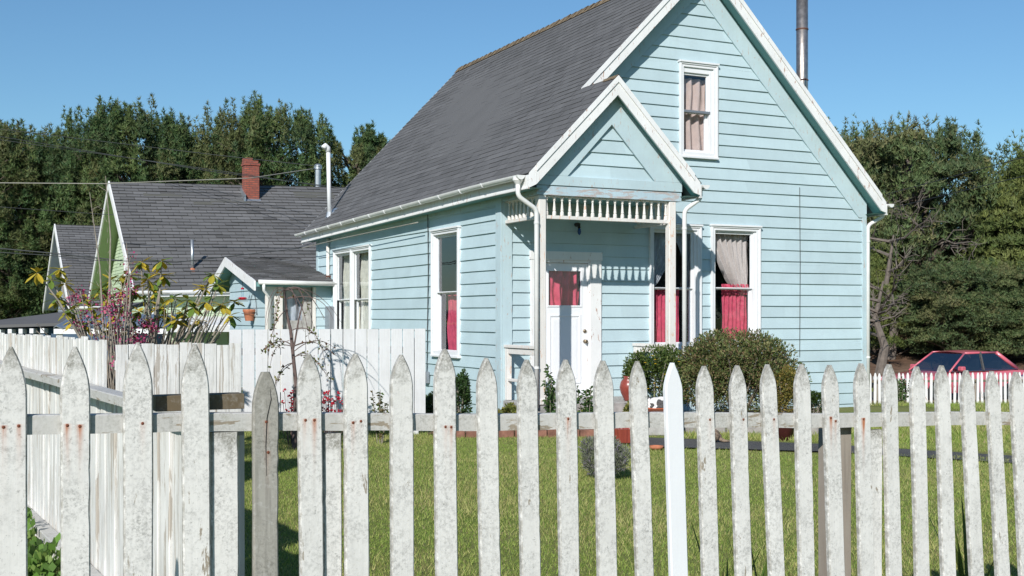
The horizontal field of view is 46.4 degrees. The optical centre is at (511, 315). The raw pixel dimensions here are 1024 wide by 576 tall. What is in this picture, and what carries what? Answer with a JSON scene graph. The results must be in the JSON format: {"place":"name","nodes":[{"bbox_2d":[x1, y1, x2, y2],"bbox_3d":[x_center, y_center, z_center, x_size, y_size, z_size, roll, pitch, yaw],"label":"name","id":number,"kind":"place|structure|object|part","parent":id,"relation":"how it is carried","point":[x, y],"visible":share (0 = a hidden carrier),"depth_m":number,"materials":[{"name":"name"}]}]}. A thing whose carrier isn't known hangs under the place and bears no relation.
{"place":"outdoors","nodes":[
{"label":"outdoors","id":0,"kind":"place"},
{"bbox_2d":[0,248,122,260],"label":"utility wire","id":1,"kind":"object","parent":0,"point":[60,254],"visible":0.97,"depth_m":27.99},
{"bbox_2d":[0,248,298,262],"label":"utility wire","id":2,"kind":"object","parent":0,"point":[153,261],"visible":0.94,"depth_m":27.99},
{"bbox_2d":[0,168,314,183],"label":"utility wire","id":3,"kind":"object","parent":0,"point":[156,181],"visible":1,"depth_m":36.01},
{"bbox_2d":[1,129,319,166],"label":"utility wire","id":4,"kind":"object","parent":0,"point":[159,148],"visible":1,"depth_m":40.48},
{"bbox_2d":[0,139,340,189],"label":"utility wire","id":5,"kind":"object","parent":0,"point":[162,162],"visible":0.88,"depth_m":40.65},
{"bbox_2d":[0,136,340,187],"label":"utility wire","id":6,"kind":"object","parent":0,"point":[169,164],"visible":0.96,"depth_m":40.39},
{"bbox_2d":[0,0,1023,305],"label":"sky","id":7,"kind":"structure","parent":0,"point":[355,63],"materials":[{"name":"blue"}]},
{"bbox_2d":[28,388,1017,575],"bbox_3d":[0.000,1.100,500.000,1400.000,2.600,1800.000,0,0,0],"label":"ground","id":8,"kind":"structure","parent":0,"point":[851,410],"depth_m":9.62,"materials":[{"name":"green plant"}]},
{"bbox_2d":[0,219,56,319],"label":"conifer tree","id":9,"kind":"object","parent":8,"relation":"on","point":[13,286],"visible":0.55,"depth_m":60.07,"materials":[{"name":"green plant"}]},
{"bbox_2d":[0,119,71,318],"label":"conifer tree","id":10,"kind":"object","parent":8,"relation":"on","point":[23,176],"visible":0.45,"depth_m":60.76,"materials":[{"name":"green plant"}]},
{"bbox_2d":[27,507,60,575],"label":"ground cover","id":11,"kind":"object","parent":8,"relation":"on","point":[42,561],"visible":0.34,"depth_m":6.42,"materials":[{"name":"green plant"}]},
{"bbox_2d":[0,118,104,317],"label":"conifer tree","id":12,"kind":"object","parent":8,"relation":"on","point":[41,156],"visible":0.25,"depth_m":62.13,"materials":[{"name":"green plant"}]},
{"bbox_2d":[14,104,131,275],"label":"conifer tree","id":13,"kind":"object","parent":8,"relation":"on","point":[64,132],"visible":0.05,"depth_m":67.50,"materials":[{"name":"green plant"}]},
{"bbox_2d":[0,302,165,383],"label":"blue shed","id":14,"kind":"structure","parent":8,"relation":"on","point":[46,323],"depth_m":25.09,"materials":[{"name":"grey"}]},
{"bbox_2d":[66,176,159,389],"bbox_3d":[-3.879,0.124,11.612,0.796,2.962,0.830,0,0,0],"label":"magenta blossom shrub","id":15,"kind":"object","parent":8,"relation":"on","point":[111,337],"visible":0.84,"depth_m":11.59,"materials":[{"name":"pink plant"}]},
{"bbox_2d":[54,314,177,337],"bbox_3d":[-7.135,0.780,21.797,2.004,1.640,1.402,0,0,-6],"label":"corrugated canopy","id":16,"kind":"object","parent":8,"relation":"on","point":[61,331],"visible":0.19,"depth_m":21.21,"materials":[{"name":"white metal"}]},
{"bbox_2d":[0,333,244,575],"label":"side board fence","id":17,"kind":"object","parent":8,"relation":"on","point":[42,359],"visible":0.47,"depth_m":6.28,"materials":[{"name":"beige paint"}]},
{"bbox_2d":[35,92,210,310],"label":"conifer tree","id":18,"kind":"object","parent":8,"relation":"on","point":[116,124],"visible":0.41,"depth_m":60.24,"materials":[{"name":"green plant"}]},
{"bbox_2d":[43,224,215,312],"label":"grey house","id":19,"kind":"structure","parent":8,"relation":"on","point":[80,240],"depth_m":49.79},
{"bbox_2d":[25,256,244,386],"bbox_3d":[-3.874,0.492,12.384,2.473,2.232,1.325,0,0,12],"label":"yellow leaf shrub","id":20,"kind":"object","parent":8,"relation":"on","point":[183,323],"visible":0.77,"depth_m":12.28,"materials":[{"name":"green plant"}]},
{"bbox_2d":[115,342,240,411],"bbox_3d":[-3.131,0.975,11.205,1.149,1.450,0.159,0,0,-26],"label":"old board fence","id":21,"kind":"object","parent":8,"relation":"on","point":[166,362],"visible":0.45,"depth_m":11.14,"materials":[{"name":"beige paint"}]},
{"bbox_2d":[148,113,241,183],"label":"conifer tree","id":22,"kind":"object","parent":8,"relation":"on","point":[192,133],"visible":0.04,"depth_m":64.80,"materials":[{"name":"green plant"}]},
{"bbox_2d":[88,158,344,344],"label":"green house","id":23,"kind":"structure","parent":8,"relation":"on","point":[176,222],"depth_m":40.26,"materials":[{"name":"grey"}]},
{"bbox_2d":[4,207,113,214],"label":"utility wire","id":24,"kind":"object","parent":23,"relation":"attached to","point":[60,211],"visible":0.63,"depth_m":40.57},
{"bbox_2d":[124,261,153,313],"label":"window","id":25,"kind":"structure","parent":23,"relation":"in","point":[124,261],"depth_m":41.55,"materials":[{"name":"white paint"}]},
{"bbox_2d":[178,89,348,186],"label":"conifer tree","id":26,"kind":"object","parent":8,"relation":"on","point":[263,131],"visible":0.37,"depth_m":61.89,"materials":[{"name":"green plant"}]},
{"bbox_2d":[281,388,293,446],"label":"red flower plant","id":27,"kind":"object","parent":8,"relation":"on","point":[291,407],"visible":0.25,"depth_m":14.60,"materials":[{"name":"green plant"}]},
{"bbox_2d":[261,287,340,449],"bbox_3d":[-2.574,0.623,14.255,0.976,1.955,0.886,0,0,0],"label":"weeping tree","id":28,"kind":"object","parent":8,"relation":"on","point":[293,363],"visible":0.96,"depth_m":14.29,"materials":[{"name":"brown plant"}]},
{"bbox_2d":[229,329,425,433],"bbox_3d":[-2.391,0.937,15.627,2.618,1.527,0.159,0,0,-24],"label":"white board fence","id":29,"kind":"object","parent":8,"relation":"on","point":[378,351],"visible":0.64,"depth_m":15.60,"materials":[{"name":"paint"}]},
{"bbox_2d":[322,390,342,433],"bbox_3d":[-2.229,1.252,14.705,0.519,0.699,0.308,0,0,0],"label":"red flower plant","id":30,"kind":"object","parent":8,"relation":"on","point":[329,400],"visible":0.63,"depth_m":14.68,"materials":[{"name":"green plant"}]},
{"bbox_2d":[307,120,387,186],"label":"conifer tree","id":31,"kind":"object","parent":8,"relation":"on","point":[368,145],"visible":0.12,"depth_m":64.72,"materials":[{"name":"green plant"}]},
{"bbox_2d":[370,390,388,442],"bbox_3d":[-1.634,1.263,14.904,0.285,0.676,0.212,0,0,20],"label":"climbing rose","id":32,"kind":"object","parent":8,"relation":"on","point":[381,410],"visible":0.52,"depth_m":14.89,"materials":[{"name":"green plant"}]},
{"bbox_2d":[426,391,432,412],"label":"leafy shrub","id":33,"kind":"object","parent":8,"relation":"on","point":[429,402],"visible":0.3,"depth_m":17.40,"materials":[{"name":"green plant"}]},
{"bbox_2d":[0,342,1023,575],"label":"picket fence","id":34,"kind":"object","parent":8,"relation":"on","point":[210,521],"visible":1,"depth_m":4.32,"materials":[{"name":"white paint"}]},
{"bbox_2d":[153,392,243,411],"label":"wood block","id":35,"kind":"structure","parent":34,"relation":"on","point":[217,401],"depth_m":3.90,"materials":[{"name":"brown wood"}]},
{"bbox_2d":[456,429,593,437],"bbox_3d":[0.355,1.555,15.755,2.785,0.130,0.118,0,0,-2],"label":"brick border","id":36,"kind":"object","parent":8,"relation":"on","point":[552,433],"visible":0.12,"depth_m":15.70,"materials":[{"name":"red brick"}]},
{"bbox_2d":[208,0,893,412],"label":"blue house","id":37,"kind":"structure","parent":8,"relation":"on","point":[586,190],"depth_m":19.86,"materials":[{"name":"paint"}]},
{"bbox_2d":[238,281,246,299],"bbox_3d":[-5.834,-0.630,25.848,0.195,0.580,0.223,0,0,10],"label":"hummingbird feeder","id":38,"kind":"object","parent":37,"relation":"hanging from","point":[242,298],"visible":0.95,"depth_m":25.80,"materials":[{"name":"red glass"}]},
{"bbox_2d":[242,294,256,320],"bbox_3d":[-5.652,-0.183,25.712,0.332,0.586,0.688,0,0,-26],"label":"hanging plant basket","id":39,"kind":"object","parent":37,"relation":"attached to","point":[249,314],"visible":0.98,"depth_m":25.61,"materials":[{"name":"ceramic"}]},
{"bbox_2d":[283,287,311,389],"bbox_3d":[-4.557,0.450,25.400,1.250,2.300,0.330,0,0,-26],"label":"annex door","id":40,"kind":"structure","parent":37,"relation":"in","point":[292,312],"depth_m":25.30,"materials":[{"name":"wood"}]},
{"bbox_2d":[332,247,360,328],"bbox_3d":[-3.413,-0.304,24.746,0.294,2.168,1.155,0,0,-26],"label":"window","id":41,"kind":"structure","parent":37,"relation":"in","point":[345,252],"depth_m":25.12,"materials":[{"name":"white paint"}]},
{"bbox_2d":[299,222,418,248],"bbox_3d":[-3.209,-1.545,23.593,0.050,0.117,7.148,0,0,-26],"label":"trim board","id":42,"kind":"object","parent":37,"relation":"attached to","point":[359,234],"visible":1,"depth_m":22.94,"materials":[{"name":"white wood"}]},
{"bbox_2d":[349,244,371,328],"bbox_3d":[-2.911,-0.304,23.731,0.294,2.168,1.180,0,0,-26],"label":"window","id":43,"kind":"structure","parent":37,"relation":"in","point":[365,250],"depth_m":24.06,"materials":[{"name":"white paint"}]},
{"bbox_2d":[429,226,461,357],"bbox_3d":[-1.033,-0.384,19.888,0.263,2.148,1.185,0,0,-26],"label":"window","id":44,"kind":"structure","parent":37,"relation":"in","point":[454,310],"depth_m":20.16,"materials":[{"name":"white paint"}]},
{"bbox_2d":[546,263,587,394],"bbox_3d":[0.810,0.211,18.515,0.799,2.049,0.182,0,0,-26],"label":"door","id":45,"kind":"structure","parent":37,"relation":"in","point":[566,320],"depth_m":18.53,"materials":[{"name":"white paint"}]},
{"bbox_2d":[619,376,628,400],"bbox_3d":[1.742,1.085,17.820,0.280,0.370,0.280,0,0,0],"label":"urn","id":46,"kind":"object","parent":37,"relation":"on","point":[624,387],"visible":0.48,"depth_m":17.73,"materials":[{"name":"red ceramic"}]},
{"bbox_2d":[649,224,702,349],"bbox_3d":[2.609,-0.419,19.421,1.029,2.138,0.274,0,0,-26],"label":"window","id":47,"kind":"structure","parent":37,"relation":"in","point":[694,231],"depth_m":19.47,"materials":[{"name":"white paint"}]},
{"bbox_2d":[666,59,719,159],"bbox_3d":[2.977,-3.400,19.681,0.900,1.800,0.415,0,0,-26],"label":"window","id":48,"kind":"structure","parent":37,"relation":"in","point":[698,81],"depth_m":19.66,"materials":[{"name":"white paint"}]},
{"bbox_2d":[709,224,761,342],"bbox_3d":[3.683,-0.454,19.951,1.034,2.108,0.275,0,0,-26],"label":"window","id":49,"kind":"structure","parent":37,"relation":"in","point":[728,243],"depth_m":20.06,"materials":[{"name":"white paint"}]},
{"bbox_2d":[578,435,630,476],"bbox_3d":[0.907,1.382,11.673,0.496,0.454,0.546,0,0,-31],"label":"lavender bush","id":50,"kind":"object","parent":8,"relation":"on","point":[588,454],"visible":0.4,"depth_m":11.61,"materials":[{"name":"green plant"}]},
{"bbox_2d":[614,428,630,444],"bbox_3d":[1.410,1.500,14.900,0.364,0.200,0.368,0,0,0],"label":"fluted pot","id":51,"kind":"object","parent":8,"relation":"on","point":[622,435],"visible":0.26,"depth_m":14.75,"materials":[{"name":"red ceramic"}]},
{"bbox_2d":[427,408,821,433],"bbox_3d":[2.405,1.570,17.578,7.802,0.001,3.375,0,0,-20],"label":"planting bed","id":52,"kind":"object","parent":8,"relation":"on","point":[714,411],"visible":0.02,"depth_m":19.59,"materials":[{"name":"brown wood"}]},
{"bbox_2d":[456,368,472,412],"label":"upright shrub","id":53,"kind":"object","parent":52,"relation":"on","point":[463,392],"visible":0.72,"depth_m":17.25,"materials":[{"name":"green plant"}]},
{"bbox_2d":[498,401,516,430],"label":"ground cover plant","id":54,"kind":"object","parent":52,"relation":"on","point":[510,407],"visible":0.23,"depth_m":16.22,"materials":[{"name":"green plant"}]},
{"bbox_2d":[540,364,555,412],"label":"leafy plant","id":55,"kind":"object","parent":52,"relation":"on","point":[548,400],"visible":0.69,"depth_m":16.18,"materials":[{"name":"green plant"}]},
{"bbox_2d":[576,386,592,411],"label":"leafy plant","id":56,"kind":"object","parent":52,"relation":"on","point":[588,401],"visible":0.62,"depth_m":15.98,"materials":[{"name":"green plant"}]},
{"bbox_2d":[623,400,628,411],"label":"ground cover plant","id":57,"kind":"object","parent":52,"relation":"on","point":[626,408],"visible":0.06,"depth_m":16.47,"materials":[{"name":"green plant"}]},
{"bbox_2d":[621,343,688,405],"bbox_3d":[2.118,1.006,17.820,0.978,1.200,0.974,0,0,0],"label":"green shrub","id":58,"kind":"object","parent":52,"relation":"on","point":[658,367],"visible":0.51,"depth_m":17.68,"materials":[{"name":"green plant"}]},
{"bbox_2d":[671,326,811,412],"bbox_3d":[3.349,0.882,17.479,2.035,1.454,1.973,0,0,0],"label":"round bush","id":59,"kind":"object","parent":52,"relation":"on","point":[722,355],"visible":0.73,"depth_m":17.12,"materials":[{"name":"green plant"}]},
{"bbox_2d":[773,365,795,412],"bbox_3d":[3.830,1.139,16.777,0.575,0.932,0.626,0,0,42],"label":"golden shrub","id":60,"kind":"object","parent":52,"relation":"on","point":[785,407],"visible":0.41,"depth_m":16.64,"materials":[{"name":"green plant"}]},
{"bbox_2d":[811,390,821,412],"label":"green shrub","id":61,"kind":"object","parent":52,"relation":"on","point":[815,398],"visible":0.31,"depth_m":17.58,"materials":[{"name":"green plant"}]},
{"bbox_2d":[649,445,662,449],"bbox_3d":[1.712,1.567,14.200,0.180,0.045,0.180,0,0,0],"label":"clay saucer","id":62,"kind":"object","parent":8,"relation":"on","point":[656,447],"visible":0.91,"depth_m":14.13,"materials":[{"name":"ceramic"}]},
{"bbox_2d":[649,428,663,435],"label":"stone slab","id":63,"kind":"structure","parent":8,"relation":"on","point":[656,431],"depth_m":15.84,"materials":[{"name":"stone"}]},
{"bbox_2d":[648,408,663,411],"bbox_3d":[1.936,1.255,16.000,0.440,0.060,0.440,0,0,0],"label":"clay dish","id":64,"kind":"object","parent":63,"relation":"on","point":[655,409],"visible":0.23,"depth_m":15.82,"materials":[{"name":"orange ceramic"}]},
{"bbox_2d":[648,396,662,407],"bbox_3d":[1.936,1.168,15.992,0.358,0.183,0.252,0,0,0],"label":"cat","id":65,"kind":"object","parent":64,"relation":"in","point":[655,402],"visible":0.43,"depth_m":15.90},
{"bbox_2d":[690,519,767,575],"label":"iris plant","id":66,"kind":"object","parent":8,"relation":"on","point":[727,559],"visible":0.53,"depth_m":5.19,"materials":[{"name":"green plant"}]},
{"bbox_2d":[684,427,817,434],"bbox_3d":[2.941,1.536,16.164,2.474,0.168,0.150,0,0,9],"label":"stone border","id":67,"kind":"object","parent":8,"relation":"on","point":[750,429],"visible":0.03,"depth_m":16.06,"materials":[{"name":"grey stone"}]},
{"bbox_2d":[718,508,788,575],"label":"iris plant","id":68,"kind":"object","parent":8,"relation":"on","point":[765,572],"visible":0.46,"depth_m":5.29,"materials":[{"name":"green plant"}]},
{"bbox_2d":[778,428,793,440],"bbox_3d":[3.495,1.475,15.350,0.310,0.250,0.310,0,0,0],"label":"maroon pot","id":69,"kind":"object","parent":8,"relation":"on","point":[784,433],"visible":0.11,"depth_m":15.24,"materials":[{"name":"ceramic"}]},
{"bbox_2d":[684,401,1010,442],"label":"grass","id":70,"kind":"structure","parent":8,"relation":"on","point":[980,406],"depth_m":16.12,"materials":[{"name":"green plant"}]},
{"bbox_2d":[896,376,909,402],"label":"leafy plant","id":71,"kind":"object","parent":8,"relation":"on","point":[901,385],"visible":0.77,"depth_m":22.84,"materials":[{"name":"green plant"}]},
{"bbox_2d":[870,372,1023,405],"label":"street picket fence","id":72,"kind":"object","parent":8,"relation":"on","point":[875,381],"visible":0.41,"depth_m":23.88,"materials":[{"name":"white paint"}]},
{"bbox_2d":[870,311,1023,379],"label":"pine duff bank","id":73,"kind":"object","parent":8,"relation":"on","point":[903,361],"visible":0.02,"depth_m":43.65,"materials":[{"name":"brown soil"}]},
{"bbox_2d":[827,115,853,142],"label":"conifer tree","id":74,"kind":"object","parent":73,"relation":"on","point":[843,134],"depth_m":63.51,"materials":[{"name":"green plant"}]},
{"bbox_2d":[870,257,914,373],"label":"bare tree","id":75,"kind":"object","parent":73,"relation":"on","point":[877,311],"visible":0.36,"depth_m":40.90,"materials":[{"name":"brown wood"}]},
{"bbox_2d":[870,240,924,355],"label":"conifer tree","id":76,"kind":"object","parent":73,"relation":"on","point":[877,261],"visible":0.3,"depth_m":44.23,"materials":[{"name":"green plant"}]},
{"bbox_2d":[845,121,959,271],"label":"conifer tree","id":77,"kind":"object","parent":73,"relation":"on","point":[923,209],"depth_m":51.91,"materials":[{"name":"green plant"}]},
{"bbox_2d":[870,190,948,359],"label":"bare tree","id":78,"kind":"object","parent":73,"relation":"on","point":[892,352],"visible":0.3,"depth_m":43.84,"materials":[{"name":"plant"}]},
{"bbox_2d":[867,177,986,342],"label":"bare tree","id":79,"kind":"object","parent":73,"relation":"on","point":[940,242],"visible":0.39,"depth_m":46.37,"materials":[{"name":"brown plant"}]},
{"bbox_2d":[845,110,1022,335],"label":"conifer tree","id":80,"kind":"object","parent":73,"relation":"on","point":[876,159],"visible":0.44,"depth_m":47.74,"materials":[{"name":"green plant"}]},
{"bbox_2d":[880,255,1023,356],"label":"conifer tree","id":81,"kind":"object","parent":73,"relation":"on","point":[934,333],"visible":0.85,"depth_m":42.23,"materials":[{"name":"green plant"}]},
{"bbox_2d":[919,260,1023,358],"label":"conifer tree","id":82,"kind":"object","parent":73,"relation":"on","point":[1017,276],"visible":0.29,"depth_m":42.42,"materials":[{"name":"green plant"}]},
{"bbox_2d":[940,129,1023,328],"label":"conifer tree","id":83,"kind":"object","parent":73,"relation":"on","point":[1012,234],"visible":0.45,"depth_m":46.26,"materials":[{"name":"green plant"}]},
{"bbox_2d":[928,495,1010,575],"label":"iris plant","id":84,"kind":"object","parent":8,"relation":"on","point":[959,562],"visible":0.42,"depth_m":5.84,"materials":[{"name":"green plant"}]},
{"bbox_2d":[715,429,729,441],"bbox_3d":[2.503,1.398,14.900,0.426,0.366,0.168,0,0,0],"label":"cat","id":85,"kind":"object","parent":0,"point":[718,435],"visible":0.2,"depth_m":14.86},
{"bbox_2d":[629,437,817,450],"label":"path","id":86,"kind":"structure","parent":0,"point":[690,443],"depth_m":14.66,"materials":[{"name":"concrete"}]},
{"bbox_2d":[851,446,1011,462],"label":"path","id":87,"kind":"structure","parent":0,"point":[906,452],"depth_m":13.62,"materials":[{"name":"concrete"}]},
{"bbox_2d":[872,392,1007,403],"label":"street","id":88,"kind":"structure","parent":0,"point":[952,396],"depth_m":35.32,"materials":[{"name":"grey asphalt"}]},
{"bbox_2d":[872,350,1023,402],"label":"parked car","id":89,"kind":"object","parent":88,"relation":"on","point":[957,362],"visible":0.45,"depth_m":33.62,"materials":[{"name":"red paint"}]},
{"bbox_3d":[12.647,1.290,33.302,1.220,0.480,0.173,0,0,-25],"label":"side window","id":90,"kind":"part","parent":89,"relation":"part of","materials":[{"name":"blue glass"}]},
{"bbox_3d":[13.742,1.285,33.815,1.160,0.480,0.173,0,0,-25],"label":"side window","id":91,"kind":"part","parent":89,"relation":"part of","materials":[{"name":"blue glass"}]},
{"bbox_2d":[885,157,1023,194],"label":"utility wire","id":92,"kind":"object","parent":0,"point":[956,175],"visible":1,"depth_m":26.56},
{"bbox_2d":[888,176,1023,208],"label":"utility wire","id":93,"kind":"object","parent":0,"point":[958,191],"visible":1,"depth_m":26.51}
]}

